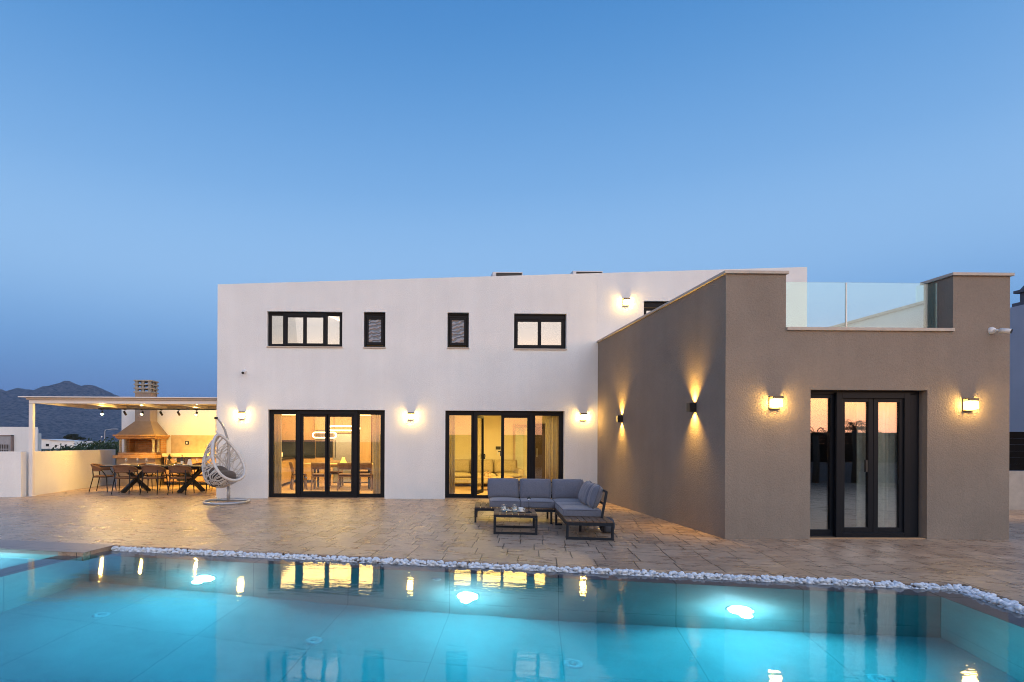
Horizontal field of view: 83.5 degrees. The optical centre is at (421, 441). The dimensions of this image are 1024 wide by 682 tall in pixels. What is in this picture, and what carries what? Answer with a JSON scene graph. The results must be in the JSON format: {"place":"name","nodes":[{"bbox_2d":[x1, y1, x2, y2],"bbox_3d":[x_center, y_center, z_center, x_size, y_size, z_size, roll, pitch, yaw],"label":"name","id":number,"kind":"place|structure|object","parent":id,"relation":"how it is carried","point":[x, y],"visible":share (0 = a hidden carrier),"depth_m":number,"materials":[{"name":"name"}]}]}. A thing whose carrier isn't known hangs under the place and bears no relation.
{"place":"outdoors","nodes":[
{"label":"outdoors","id":0,"kind":"place"},
{"bbox_2d":[0,549,57,554],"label":"pool wall","id":1,"kind":"structure","parent":0,"point":[29,552],"depth_m":7.47,"materials":[{"name":"tile"}]},
{"bbox_2d":[0,381,121,440],"bbox_3d":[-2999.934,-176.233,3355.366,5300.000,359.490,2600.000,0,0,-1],"label":"mountain","id":2,"kind":"structure","parent":0,"point":[55,422],"depth_m":2739.14,"materials":[{"name":"stone"}]},
{"bbox_2d":[41,441,118,476],"bbox_3d":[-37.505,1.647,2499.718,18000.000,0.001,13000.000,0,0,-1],"label":"ground","id":3,"kind":"structure","parent":0,"point":[96,441],"depth_m":112.99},
{"bbox_2d":[0,427,40,451],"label":"neighbour house","id":4,"kind":"structure","parent":3,"relation":"on","point":[21,439],"depth_m":26.72,"materials":[{"name":"white paint"}]},
{"bbox_2d":[0,435,13,450],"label":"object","id":5,"kind":"object","parent":4,"relation":"attached to","point":[6,442],"visible":0.31,"depth_m":26.61,"materials":[{"name":"black metal"}]},
{"bbox_2d":[41,439,98,448],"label":"house","id":6,"kind":"structure","parent":3,"relation":"on","point":[45,443],"depth_m":122.80,"materials":[{"name":"white paint"}]},
{"bbox_2d":[50,440,92,448],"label":"house","id":7,"kind":"structure","parent":3,"relation":"on","point":[56,443],"depth_m":120.87,"materials":[{"name":"white paint"}]},
{"bbox_2d":[63,434,85,439],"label":"pine tree","id":8,"kind":"object","parent":3,"relation":"on","point":[72,436],"visible":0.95,"depth_m":139.39,"materials":[{"name":"green plant"}]},
{"bbox_2d":[51,441,108,450],"bbox_3d":[-18.685,0.841,31.750,3.164,1.836,2.166,0,0,-1],"label":"garden bush","id":9,"kind":"object","parent":3,"relation":"on","point":[77,447],"visible":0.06,"depth_m":31.19,"materials":[{"name":"green plant"}]},
{"bbox_2d":[80,437,118,473],"bbox_3d":[-16.699,0.631,30.741,3.542,2.263,2.162,0,0,-1],"label":"garden bush","id":10,"kind":"object","parent":3,"relation":"on","point":[99,446],"visible":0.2,"depth_m":30.59,"materials":[{"name":"green plant"}]},
{"bbox_2d":[167,453,171,464],"bbox_3d":[-7.170,0.481,16.141,0.180,0.373,0.239,0,0,-1],"label":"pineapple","id":11,"kind":"object","parent":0,"point":[169,460],"visible":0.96,"depth_m":16.09,"materials":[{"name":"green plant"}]},
{"bbox_2d":[0,551,1023,681],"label":"water","id":12,"kind":"structure","parent":0,"point":[112,616],"depth_m":4.60,"materials":[{"name":"blue liquid"}]},
{"bbox_2d":[0,479,1023,605],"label":"terrace","id":13,"kind":"structure","parent":0,"point":[445,530],"depth_m":8.45,"materials":[{"name":"concrete"}]},
{"bbox_2d":[0,451,25,496],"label":"boundary wall","id":14,"kind":"structure","parent":13,"relation":"on","point":[12,473],"depth_m":14.43,"materials":[{"name":"white paint"}]},
{"bbox_2d":[0,540,113,552],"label":"terrace edge","id":15,"kind":"object","parent":13,"relation":"on","point":[47,546],"visible":1,"depth_m":7.70,"materials":[{"name":"stone"}]},
{"bbox_2d":[26,449,114,495],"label":"boundary wall","id":16,"kind":"structure","parent":13,"relation":"on","point":[60,471],"depth_m":16.39,"materials":[{"name":"white paint"}]},
{"bbox_2d":[89,463,116,491],"bbox_3d":[-9.088,1.010,16.101,0.594,0.806,0.627,0,0,-7],"label":"rope armchair","id":17,"kind":"object","parent":13,"relation":"on","point":[95,467],"visible":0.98,"depth_m":15.88,"materials":[{"name":"brown metal"}]},
{"bbox_2d":[18,396,216,496],"bbox_3d":[-7.821,0.125,15.960,5.160,2.582,2.790,0,0,-1],"label":"pergola","id":18,"kind":"object","parent":13,"relation":"on","point":[144,402],"visible":0.67,"depth_m":14.68,"materials":[{"name":"white metal"}]},
{"bbox_2d":[98,408,215,409],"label":"light track","id":19,"kind":"structure","parent":18,"relation":"attached to","point":[152,409],"depth_m":16.98,"materials":[{"name":"black metal"}]},
{"bbox_2d":[111,465,139,494],"bbox_3d":[-8.128,1.014,15.498,0.627,0.806,0.594,0,0,-1],"label":"rope armchair","id":20,"kind":"object","parent":13,"relation":"on","point":[117,469],"visible":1,"depth_m":15.30,"materials":[{"name":"brown metal"}]},
{"bbox_2d":[112,380,169,485],"bbox_3d":[-9.189,-0.309,18.594,1.380,3.440,1.080,0,0,-1],"label":"brick barbecue","id":21,"kind":"object","parent":13,"relation":"on","point":[145,436],"visible":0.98,"depth_m":18.45,"materials":[{"name":"brick"},{"name":"cast concrete"},{"name":"plaster"}]},
{"bbox_2d":[132,462,156,489],"bbox_3d":[-8.177,1.014,16.781,0.627,0.806,0.594,0,0,-1],"label":"rope armchair","id":22,"kind":"object","parent":13,"relation":"on","point":[152,474],"visible":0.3,"depth_m":16.86,"materials":[{"name":"brown metal"}]},
{"bbox_2d":[139,465,168,494],"bbox_3d":[-7.340,1.018,15.470,0.627,0.806,0.594,0,0,2],"label":"rope armchair","id":23,"kind":"object","parent":13,"relation":"on","point":[146,469],"visible":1,"depth_m":15.28,"materials":[{"name":"brown metal"}]},
{"bbox_2d":[100,465,212,492],"bbox_3d":[-7.437,1.057,16.080,2.940,0.796,0.940,0,0,-1],"label":"dining table","id":24,"kind":"object","parent":13,"relation":"on","point":[198,468],"visible":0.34,"depth_m":16.01,"materials":[{"name":"black wood"}]},
{"bbox_2d":[122,410,215,483],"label":"kitchen wall","id":25,"kind":"structure","parent":13,"relation":"on","point":[188,431],"depth_m":19.17,"materials":[{"name":"white paint"}]},
{"bbox_2d":[159,462,184,489],"bbox_3d":[-7.375,1.018,16.813,0.627,0.806,0.594,0,0,2],"label":"rope armchair","id":26,"kind":"object","parent":13,"relation":"on","point":[179,474],"visible":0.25,"depth_m":16.64,"materials":[{"name":"brown metal"}]},
{"bbox_2d":[167,465,194,494],"bbox_3d":[-6.616,1.021,15.481,0.627,0.806,0.594,0,0,-3],"label":"rope armchair","id":27,"kind":"object","parent":13,"relation":"on","point":[179,469],"visible":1,"depth_m":15.29,"materials":[{"name":"brown metal"}]},
{"bbox_2d":[162,453,215,481],"bbox_3d":[-6.897,0.850,18.844,3.220,0.940,0.650,0,0,-1],"label":"kitchen counter","id":28,"kind":"object","parent":13,"relation":"on","point":[193,457],"visible":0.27,"depth_m":18.60,"materials":[{"name":"stone"}]},
{"bbox_2d":[164,457,176,480],"bbox_3d":[-8.264,0.892,18.595,0.400,0.785,0.043,0,0,-1],"label":"cupboard door","id":29,"kind":"structure","parent":28,"relation":"in","point":[174,459],"depth_m":18.59,"materials":[{"name":"brown wood"}]},
{"bbox_2d":[191,457,203,480],"bbox_3d":[-7.384,0.896,18.608,0.400,0.785,0.043,0,0,-1],"label":"cupboard door","id":30,"kind":"structure","parent":28,"relation":"in","point":[194,459],"depth_m":18.61,"materials":[{"name":"brown wood"}]},
{"bbox_2d":[186,462,209,490],"bbox_3d":[-6.620,1.021,16.824,0.627,0.806,0.594,0,0,-4],"label":"rope armchair","id":31,"kind":"object","parent":13,"relation":"on","point":[200,463],"visible":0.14,"depth_m":16.99,"materials":[{"name":"brown metal"}]},
{"bbox_2d":[202,417,250,504],"bbox_3d":[-4.622,0.416,13.332,1.120,2.019,1.178,0,0,-1],"label":"swing chair","id":32,"kind":"object","parent":13,"relation":"on","point":[216,476],"visible":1,"depth_m":13.33,"materials":[{"name":"white wicker"}]},
{"bbox_2d":[493,508,537,534],"bbox_3d":[1.520,1.296,9.265,0.685,0.322,0.720,0,0,8],"label":"coffee table","id":33,"kind":"object","parent":13,"relation":"on","point":[498,512],"visible":0.92,"depth_m":8.95,"materials":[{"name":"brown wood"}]},
{"bbox_2d":[474,478,613,540],"bbox_3d":[1.945,1.071,9.697,2.110,0.775,2.385,0,0,7],"label":"corner sofa","id":34,"kind":"object","parent":13,"relation":"on","point":[574,502],"visible":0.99,"depth_m":10.17,"materials":[{"name":"grey fabric"}]},
{"bbox_2d":[599,517,614,532],"bbox_3d":[2.987,1.338,9.146,0.200,0.250,0.300,0,0,-1],"label":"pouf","id":35,"kind":"object","parent":13,"relation":"on","point":[605,529],"visible":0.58,"depth_m":9.02,"materials":[{"name":"grey fabric"}]},
{"bbox_2d":[217,267,1014,539],"bbox_3d":[2.358,-1.544,14.694,15.124,6.009,12.385,0,0,-1],"label":"villa","id":36,"kind":"object","parent":13,"relation":"on","point":[488,362],"visible":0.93,"depth_m":12.06,"materials":[{"name":"white paint"}]},
{"bbox_2d":[238,411,244,418],"bbox_3d":[-4.572,-0.677,14.329,0.164,0.190,0.105,0,0,-1],"label":"wall lamp","id":37,"kind":"object","parent":36,"relation":"attached to","point":[241,414],"visible":1,"depth_m":14.28,"materials":[{"name":"white metal"}]},
{"bbox_2d":[274,414,281,492],"bbox_3d":[-3.858,0.118,14.893,0.337,2.570,0.117,0,0,-1],"label":"curtain","id":38,"kind":"object","parent":36,"relation":"hanging from","point":[277,453],"visible":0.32,"depth_m":14.88,"materials":[{"name":"fabric"}]},
{"bbox_2d":[289,462,306,489],"bbox_3d":[-3.732,1.006,16.979,0.532,0.826,0.462,0,0,-19],"label":"wooden chair","id":39,"kind":"object","parent":36,"relation":"on","point":[292,477],"visible":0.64,"depth_m":16.86,"materials":[{"name":"brown wood"}]},
{"bbox_2d":[267,312,342,347],"bbox_3d":[-2.984,-2.860,14.477,1.924,0.921,0.200,0,0,-1],"label":"window","id":40,"kind":"structure","parent":36,"relation":"in","point":[304,315],"depth_m":14.48,"materials":[{"name":"metal"}]},
{"bbox_2d":[310,462,324,489],"bbox_3d":[-3.036,1.010,16.752,0.462,0.826,0.532,0,0,-1],"label":"wooden chair","id":41,"kind":"object","parent":36,"relation":"on","point":[317,465],"visible":0.83,"depth_m":16.56,"materials":[{"name":"brown wood"}]},
{"bbox_2d":[312,432,336,437],"bbox_3d":[-2.988,-0.639,17.357,0.755,1.048,0.036,0,0,-1],"label":"pendant lamp","id":42,"kind":"object","parent":36,"relation":"hanging from","point":[323,437],"visible":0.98,"depth_m":17.34,"materials":[{"name":"white"}]},
{"bbox_2d":[269,410,384,497],"bbox_3d":[-2.437,0.310,14.545,2.961,2.260,0.120,0,0,-1],"label":"sliding door","id":43,"kind":"structure","parent":36,"relation":"in","point":[300,414],"depth_m":14.52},
{"bbox_2d":[282,414,372,483],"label":"kitchen units","id":44,"kind":"object","parent":36,"relation":"on","point":[340,447],"visible":0.41,"depth_m":19.66,"materials":[{"name":"brown wood"}]},
{"bbox_2d":[330,460,343,486],"bbox_3d":[-2.778,1.011,18.215,0.462,0.826,0.532,0,0,-1],"label":"wooden chair","id":45,"kind":"object","parent":36,"relation":"on","point":[336,472],"visible":0.6,"depth_m":18.35,"materials":[{"name":"brown wood"}]},
{"bbox_2d":[304,463,372,488],"bbox_3d":[-2.418,1.043,17.541,2.400,0.757,0.950,0,0,-1],"label":"indoor table","id":46,"kind":"object","parent":36,"relation":"on","point":[369,485],"visible":0.25,"depth_m":17.20,"materials":[{"name":"brown wood"}]},
{"bbox_2d":[330,426,350,430],"bbox_3d":[-2.377,-0.749,17.366,0.965,0.823,0.036,0,0,-1],"label":"pendant lamp","id":47,"kind":"object","parent":36,"relation":"hanging from","point":[340,426],"visible":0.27,"depth_m":17.35,"materials":[{"name":"white"}]},
{"bbox_2d":[337,462,350,490],"bbox_3d":[-2.273,1.013,16.763,0.462,0.826,0.532,0,0,-4],"label":"wooden chair","id":48,"kind":"object","parent":36,"relation":"on","point":[344,466],"visible":0.86,"depth_m":16.56,"materials":[{"name":"brown wood"}]},
{"bbox_2d":[360,460,370,472],"bbox_3d":[-1.878,1.014,18.229,0.462,0.826,0.532,0,0,-1],"label":"wooden chair","id":49,"kind":"object","parent":36,"relation":"on","point":[365,461],"visible":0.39,"depth_m":18.44,"materials":[{"name":"brown wood"}]},
{"bbox_2d":[360,463,372,490],"bbox_3d":[-1.679,1.015,16.772,0.462,0.826,0.532,0,0,2],"label":"wooden chair","id":50,"kind":"object","parent":36,"relation":"on","point":[365,466],"visible":0.82,"depth_m":16.58,"materials":[{"name":"brown wood"}]},
{"bbox_2d":[363,313,385,347],"bbox_3d":[-1.209,-2.853,14.503,0.567,0.929,0.200,0,0,-1],"label":"window","id":51,"kind":"structure","parent":36,"relation":"in","point":[374,323],"depth_m":14.53,"materials":[{"name":"metal"}]},
{"bbox_2d":[373,415,380,493],"bbox_3d":[-1.058,0.130,14.935,0.457,2.570,0.117,0,0,-1],"label":"curtain","id":52,"kind":"object","parent":36,"relation":"hanging from","point":[376,452],"visible":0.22,"depth_m":14.93,"materials":[{"name":"fabric"}]},
{"bbox_2d":[408,412,413,419],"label":"wall lamp","id":53,"kind":"object","parent":36,"relation":"attached to","point":[410,415],"visible":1,"depth_m":14.34,"materials":[{"name":"white metal"}]},
{"bbox_2d":[449,415,454,493],"bbox_3d":[0.652,0.138,14.961,0.437,2.570,0.117,0,0,-1],"label":"curtain","id":54,"kind":"object","parent":36,"relation":"hanging from","point":[451,454],"visible":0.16,"depth_m":14.96,"materials":[{"name":"fabric"}]},
{"bbox_2d":[447,313,468,348],"bbox_3d":[0.925,-2.845,14.535,0.569,0.928,0.200,0,0,-1],"label":"window","id":55,"kind":"structure","parent":36,"relation":"in","point":[459,322],"depth_m":14.57,"materials":[{"name":"metal"}]},
{"bbox_2d":[455,459,523,483],"bbox_3d":[2.005,1.016,18.703,2.580,0.850,1.058,0,0,-1],"label":"indoor sofa","id":56,"kind":"object","parent":36,"relation":"on","point":[463,471],"visible":0.5,"depth_m":18.92,"materials":[{"name":"beige fabric"}]},
{"bbox_2d":[477,476,512,478],"bbox_3d":[2.091,1.242,16.933,1.200,0.397,0.600,0,0,-1],"label":"indoor coffee table","id":57,"kind":"object","parent":36,"relation":"on","point":[478,477],"visible":0.34,"depth_m":16.67,"materials":[{"name":"brown wood"}]},
{"bbox_2d":[496,446,500,454],"bbox_3d":[2.622,0.291,19.476,0.170,0.280,0.028,0,0,-1],"label":"wall panel control","id":58,"kind":"object","parent":36,"relation":"attached to","point":[498,448],"depth_m":19.46,"materials":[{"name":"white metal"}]},
{"bbox_2d":[445,411,562,497],"bbox_3d":[2.116,0.331,14.882,3.054,2.256,0.738,0,0,-1],"label":"sliding door","id":59,"kind":"structure","parent":36,"relation":"in","point":[530,415],"depth_m":14.59,"materials":[{"name":"black metal"}]},
{"bbox_2d":[491,272,522,275],"bbox_3d":[2.469,-4.350,16.689,0.920,1.018,1.020,0,0,-1],"label":"roof vent","id":60,"kind":"object","parent":36,"relation":"on","point":[505,273],"visible":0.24,"depth_m":16.20,"materials":[{"name":"grey metal"}]},
{"bbox_2d":[513,425,526,477],"bbox_3d":[3.427,0.385,19.466,0.600,1.960,0.065,0,0,-1],"label":"framed mirror","id":61,"kind":"object","parent":36,"relation":"attached to","point":[520,444],"visible":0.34,"depth_m":19.47,"materials":[{"name":"glass"}]},
{"bbox_2d":[535,424,544,478],"bbox_3d":[4.117,0.408,19.439,0.500,2.080,0.130,0,0,-1],"label":"entrance door","id":62,"kind":"structure","parent":36,"relation":"attached to","point":[539,451],"depth_m":19.42,"materials":[{"name":"metal"}]},
{"bbox_2d":[535,424,544,478],"bbox_3d":[4.117,0.408,19.464,0.500,2.080,0.080,0,0,-1],"label":"door leaf","id":63,"kind":"structure","parent":62,"relation":"in","point":[539,428],"depth_m":19.42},
{"bbox_2d":[514,314,566,349],"bbox_3d":[3.030,-2.822,14.567,1.367,0.930,0.200,0,0,-1],"label":"window","id":64,"kind":"structure","parent":36,"relation":"in","point":[517,317],"depth_m":14.57,"materials":[{"name":"metal"}]},
{"bbox_2d":[545,416,558,493],"bbox_3d":[3.531,0.150,15.024,0.517,2.570,0.117,0,0,-1],"label":"curtain","id":65,"kind":"object","parent":36,"relation":"hanging from","point":[551,447],"visible":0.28,"depth_m":15.02,"materials":[{"name":"fabric"}]},
{"bbox_2d":[580,413,586,420],"bbox_3d":[4.128,-0.642,14.460,0.164,0.190,0.105,0,0,-1],"label":"wall lamp","id":66,"kind":"object","parent":36,"relation":"attached to","point":[583,416],"visible":1,"depth_m":14.41,"materials":[{"name":"white metal"}]},
{"bbox_2d":[570,271,602,273],"bbox_3d":[4.769,-4.365,16.723,0.920,1.068,1.020,0,0,-1],"label":"roof vent","id":67,"kind":"object","parent":36,"relation":"on","point":[577,272],"visible":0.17,"depth_m":16.23,"materials":[{"name":"grey metal"}]},
{"bbox_2d":[616,415,622,421],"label":"up down lamp","id":68,"kind":"object","parent":36,"relation":"attached to","point":[619,418],"visible":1,"depth_m":12.76,"materials":[{"name":"black metal"}]},
{"bbox_2d":[622,298,629,305],"bbox_3d":[5.228,-3.583,14.476,0.164,0.190,0.105,0,0,-1],"label":"wall lamp","id":69,"kind":"object","parent":36,"relation":"attached to","point":[625,301],"visible":1,"depth_m":14.45,"materials":[{"name":"white metal"}]},
{"bbox_2d":[644,302,665,314],"bbox_3d":[6.392,-2.572,14.662,1.396,2.098,0.110,0,0,-1],"label":"terrace door","id":70,"kind":"structure","parent":36,"relation":"in","point":[648,306],"depth_m":14.62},
{"bbox_2d":[686,403,696,411],"bbox_3d":[4.522,-0.581,9.499,0.115,0.150,0.110,0,0,-1],"label":"up down lamp","id":71,"kind":"object","parent":36,"relation":"attached to","point":[690,407],"visible":1,"depth_m":9.44,"materials":[{"name":"black metal"}]},
{"bbox_2d":[769,396,783,408],"bbox_3d":[5.339,-0.597,8.527,0.164,0.190,0.105,0,0,-1],"label":"wall lamp","id":72,"kind":"object","parent":36,"relation":"attached to","point":[775,402],"visible":1,"depth_m":8.48,"materials":[{"name":"white metal"}]},
{"bbox_2d":[810,391,918,536],"bbox_3d":[6.769,0.345,8.736,1.815,2.268,0.146,0,0,-1],"label":"sliding door","id":73,"kind":"structure","parent":36,"relation":"in","point":[907,449],"depth_m":8.71,"materials":[{"name":"black metal"}]},
{"bbox_2d":[856,402,896,526],"bbox_3d":[7.213,0.166,8.909,0.737,2.570,0.117,0,0,-1],"label":"curtain","id":74,"kind":"object","parent":36,"relation":"hanging from","point":[887,428],"visible":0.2,"depth_m":8.90,"materials":[{"name":"white fabric"}]},
{"bbox_2d":[962,398,978,410],"bbox_3d":[8.313,-0.566,8.572,0.164,0.190,0.105,0,0,-1],"label":"wall lamp","id":75,"kind":"object","parent":36,"relation":"attached to","point":[969,404],"visible":1,"depth_m":8.53,"materials":[{"name":"white metal"}]},
{"bbox_2d":[988,327,1012,333],"bbox_3d":[8.720,-1.683,8.527,0.107,0.139,0.264,0,0,-23],"label":"security camera","id":76,"kind":"object","parent":36,"relation":"attached to","point":[992,330],"visible":1,"depth_m":8.50,"materials":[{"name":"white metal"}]},
{"bbox_2d":[1009,471,1023,509],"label":"boundary wall","id":77,"kind":"structure","parent":13,"relation":"on","point":[1016,490],"depth_m":12.60,"materials":[{"name":"beige paint"}]},
{"bbox_2d":[1009,432,1023,470],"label":"slat fence","id":78,"kind":"object","parent":77,"relation":"on","point":[1016,450],"depth_m":12.70,"materials":[{"name":"black metal"}]},
{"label":"pebble channel","id":79,"kind":"structure","parent":13,"relation":"on","visible":0},
{"bbox_2d":[111,546,1023,615],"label":"white pebbles","id":80,"kind":"object","parent":79,"relation":"on","point":[1015,606],"visible":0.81,"depth_m":6.46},
{"bbox_2d":[0,0,1023,396],"label":"sky","id":81,"kind":"structure","parent":0,"point":[155,155],"materials":[{"name":"blue"}]},
{"bbox_2d":[517,507,524,511],"bbox_3d":[1.600,1.094,9.163,0.144,0.071,0.144,0,0,-1],"label":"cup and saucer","id":82,"kind":"object","parent":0,"point":[520,509],"visible":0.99,"depth_m":9.13,"materials":[{"name":"white ceramic"}]},
{"bbox_2d":[1009,286,1023,470],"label":"neighbour house","id":83,"kind":"structure","parent":0,"point":[1016,419],"depth_m":17.05,"materials":[{"name":"white paint"}]}
]}

